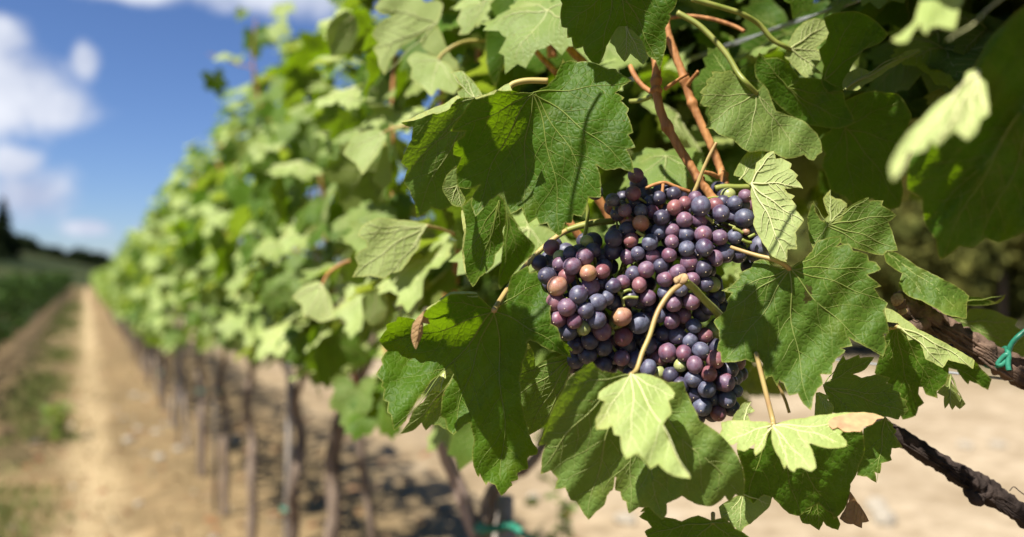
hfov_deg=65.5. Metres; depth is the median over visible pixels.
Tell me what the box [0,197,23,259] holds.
conifer tree
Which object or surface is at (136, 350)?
stake
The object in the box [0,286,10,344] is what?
grapevine
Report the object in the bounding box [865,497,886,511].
stone
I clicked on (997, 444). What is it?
stone
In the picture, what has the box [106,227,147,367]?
grapevine
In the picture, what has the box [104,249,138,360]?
grapevine
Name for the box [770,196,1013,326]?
leaf
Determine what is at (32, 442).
stone
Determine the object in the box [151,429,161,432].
stone
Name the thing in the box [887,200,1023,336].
bush
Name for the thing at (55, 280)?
grapevine
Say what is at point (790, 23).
trellis wire
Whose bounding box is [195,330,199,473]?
stake
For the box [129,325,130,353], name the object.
stake
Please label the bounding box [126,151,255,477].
grapevine
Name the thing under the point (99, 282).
grapevine
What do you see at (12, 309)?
grapevine
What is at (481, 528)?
tie
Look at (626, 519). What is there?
stone
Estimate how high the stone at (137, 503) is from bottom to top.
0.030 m
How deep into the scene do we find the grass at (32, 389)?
7.00 m
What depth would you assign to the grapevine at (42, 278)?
17.50 m
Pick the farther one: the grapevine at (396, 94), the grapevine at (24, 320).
the grapevine at (24, 320)
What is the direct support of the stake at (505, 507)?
on the ground at (920, 498)
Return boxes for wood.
[11,232,112,268]
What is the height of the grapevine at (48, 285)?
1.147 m
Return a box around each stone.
[29,439,41,444]
[121,436,134,442]
[134,501,142,505]
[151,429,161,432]
[153,453,165,459]
[173,446,183,450]
[229,435,240,440]
[527,493,538,499]
[613,512,636,525]
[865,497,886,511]
[872,508,896,527]
[957,440,973,448]
[988,440,1006,447]
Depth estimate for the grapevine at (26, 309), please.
13.15 m
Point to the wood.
(33, 245)
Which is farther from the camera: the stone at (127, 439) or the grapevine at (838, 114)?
the stone at (127, 439)
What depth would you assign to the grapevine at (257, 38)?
2.45 m
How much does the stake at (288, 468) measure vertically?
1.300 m
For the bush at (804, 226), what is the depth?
15.01 m
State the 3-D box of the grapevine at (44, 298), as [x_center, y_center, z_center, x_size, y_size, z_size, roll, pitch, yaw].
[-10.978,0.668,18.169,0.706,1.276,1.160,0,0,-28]
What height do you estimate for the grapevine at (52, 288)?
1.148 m
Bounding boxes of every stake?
[125,320,126,343]
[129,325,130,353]
[135,270,137,367]
[147,339,148,384]
[159,276,162,408]
[177,264,180,445]
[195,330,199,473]
[212,341,217,511]
[283,362,291,536]
[493,494,513,536]
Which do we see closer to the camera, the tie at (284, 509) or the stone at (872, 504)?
the tie at (284, 509)
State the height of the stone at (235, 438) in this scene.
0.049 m
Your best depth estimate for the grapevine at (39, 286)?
16.50 m
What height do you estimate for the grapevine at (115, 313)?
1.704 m
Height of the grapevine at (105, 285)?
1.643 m
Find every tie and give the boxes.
[280,506,287,512]
[473,520,531,536]
[983,329,1023,370]
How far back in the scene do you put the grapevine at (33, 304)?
14.85 m
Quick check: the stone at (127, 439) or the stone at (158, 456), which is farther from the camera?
the stone at (127, 439)
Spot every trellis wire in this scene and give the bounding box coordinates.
[101,0,859,266]
[338,301,1012,380]
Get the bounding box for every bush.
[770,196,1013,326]
[777,202,815,266]
[877,203,1023,347]
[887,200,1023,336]
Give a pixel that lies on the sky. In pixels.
(99, 99)
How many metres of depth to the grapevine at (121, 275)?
6.17 m
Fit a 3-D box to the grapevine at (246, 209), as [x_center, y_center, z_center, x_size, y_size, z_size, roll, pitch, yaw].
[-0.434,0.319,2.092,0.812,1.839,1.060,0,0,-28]
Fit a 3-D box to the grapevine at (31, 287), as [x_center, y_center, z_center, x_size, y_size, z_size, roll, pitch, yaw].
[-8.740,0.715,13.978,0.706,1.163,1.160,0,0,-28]
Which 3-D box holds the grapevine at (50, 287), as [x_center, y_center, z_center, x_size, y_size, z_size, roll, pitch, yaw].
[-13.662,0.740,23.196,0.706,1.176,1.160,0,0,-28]
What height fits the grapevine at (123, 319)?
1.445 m
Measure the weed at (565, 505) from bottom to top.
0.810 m
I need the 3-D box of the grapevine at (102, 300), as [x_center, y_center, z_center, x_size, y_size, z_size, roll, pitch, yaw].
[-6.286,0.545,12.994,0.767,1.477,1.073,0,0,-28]
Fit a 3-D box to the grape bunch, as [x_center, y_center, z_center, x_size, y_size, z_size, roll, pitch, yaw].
[0.101,0.018,0.554,0.181,0.179,0.081,0,0,-3]
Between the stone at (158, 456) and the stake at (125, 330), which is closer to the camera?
the stone at (158, 456)
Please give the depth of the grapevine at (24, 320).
12.28 m
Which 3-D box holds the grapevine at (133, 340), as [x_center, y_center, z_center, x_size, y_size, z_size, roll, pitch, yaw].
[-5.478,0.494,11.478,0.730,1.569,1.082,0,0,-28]
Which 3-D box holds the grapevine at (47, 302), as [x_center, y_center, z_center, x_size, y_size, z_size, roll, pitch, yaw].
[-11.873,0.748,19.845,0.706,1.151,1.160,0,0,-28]
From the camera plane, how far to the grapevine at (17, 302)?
11.52 m
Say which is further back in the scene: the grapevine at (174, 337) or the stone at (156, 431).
the stone at (156, 431)
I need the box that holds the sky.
[0,0,817,263]
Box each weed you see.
[40,400,78,439]
[524,429,577,536]
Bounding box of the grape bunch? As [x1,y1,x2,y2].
[531,168,768,422]
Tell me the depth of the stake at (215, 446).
3.94 m
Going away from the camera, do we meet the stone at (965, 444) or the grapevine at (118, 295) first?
the stone at (965, 444)
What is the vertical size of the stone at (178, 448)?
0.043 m
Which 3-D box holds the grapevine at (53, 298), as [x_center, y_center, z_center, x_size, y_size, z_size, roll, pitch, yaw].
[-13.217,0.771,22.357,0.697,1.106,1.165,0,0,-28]
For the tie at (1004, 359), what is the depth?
0.57 m
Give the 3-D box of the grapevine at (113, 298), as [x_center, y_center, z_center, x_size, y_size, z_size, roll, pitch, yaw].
[-3.851,0.429,8.432,0.730,1.674,1.082,0,0,-28]
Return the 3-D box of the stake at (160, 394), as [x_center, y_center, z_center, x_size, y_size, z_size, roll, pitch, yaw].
[-3.080,0.629,6.993,0.029,1.300,0.030,1,-3,-28]
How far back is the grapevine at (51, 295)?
21.63 m
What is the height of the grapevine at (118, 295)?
1.659 m
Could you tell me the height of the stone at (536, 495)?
0.050 m
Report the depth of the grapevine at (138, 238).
6.91 m
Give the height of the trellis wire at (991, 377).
0.014 m
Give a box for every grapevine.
[0,276,21,337]
[0,276,36,339]
[0,280,32,344]
[0,281,24,335]
[0,281,28,349]
[0,281,37,335]
[0,283,13,346]
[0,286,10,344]
[2,278,42,332]
[7,272,42,329]
[10,275,45,326]
[14,270,47,323]
[25,275,51,317]
[27,276,50,319]
[29,275,53,315]
[30,276,49,321]
[33,276,54,313]
[35,274,56,312]
[36,275,56,311]
[41,272,60,304]
[98,280,119,328]
[99,280,124,337]
[100,257,121,324]
[101,252,128,340]
[101,259,128,344]
[103,246,132,348]
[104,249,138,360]
[104,251,134,354]
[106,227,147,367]
[108,232,146,375]
[110,231,172,385]
[110,232,181,394]
[113,205,193,410]
[115,219,194,427]
[119,180,226,446]
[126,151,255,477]
[138,113,268,516]
[159,83,372,536]
[160,2,426,536]
[166,15,474,536]
[208,0,787,536]
[292,0,1023,536]
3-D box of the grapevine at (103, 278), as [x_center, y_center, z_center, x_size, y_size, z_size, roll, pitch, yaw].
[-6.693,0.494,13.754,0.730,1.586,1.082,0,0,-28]
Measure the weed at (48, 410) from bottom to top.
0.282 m
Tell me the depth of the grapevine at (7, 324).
9.82 m
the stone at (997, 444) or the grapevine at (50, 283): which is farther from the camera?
the grapevine at (50, 283)
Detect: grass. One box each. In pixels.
[0,302,109,536]
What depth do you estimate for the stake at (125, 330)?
13.06 m
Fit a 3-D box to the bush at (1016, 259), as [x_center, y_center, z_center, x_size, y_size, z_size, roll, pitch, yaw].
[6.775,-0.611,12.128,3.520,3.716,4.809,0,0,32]
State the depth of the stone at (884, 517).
3.76 m
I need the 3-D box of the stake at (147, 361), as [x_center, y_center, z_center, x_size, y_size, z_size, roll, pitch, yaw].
[-3.889,0.634,8.491,0.028,1.300,0.029,-1,-1,-28]
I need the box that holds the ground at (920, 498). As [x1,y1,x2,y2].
[0,248,1023,536]
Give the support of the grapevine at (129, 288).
on the ground at (920, 498)
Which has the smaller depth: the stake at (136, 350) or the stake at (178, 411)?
the stake at (178, 411)
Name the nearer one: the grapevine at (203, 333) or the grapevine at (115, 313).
the grapevine at (203, 333)
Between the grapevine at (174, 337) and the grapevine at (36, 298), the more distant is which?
the grapevine at (36, 298)
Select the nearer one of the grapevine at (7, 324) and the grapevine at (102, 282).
the grapevine at (7, 324)

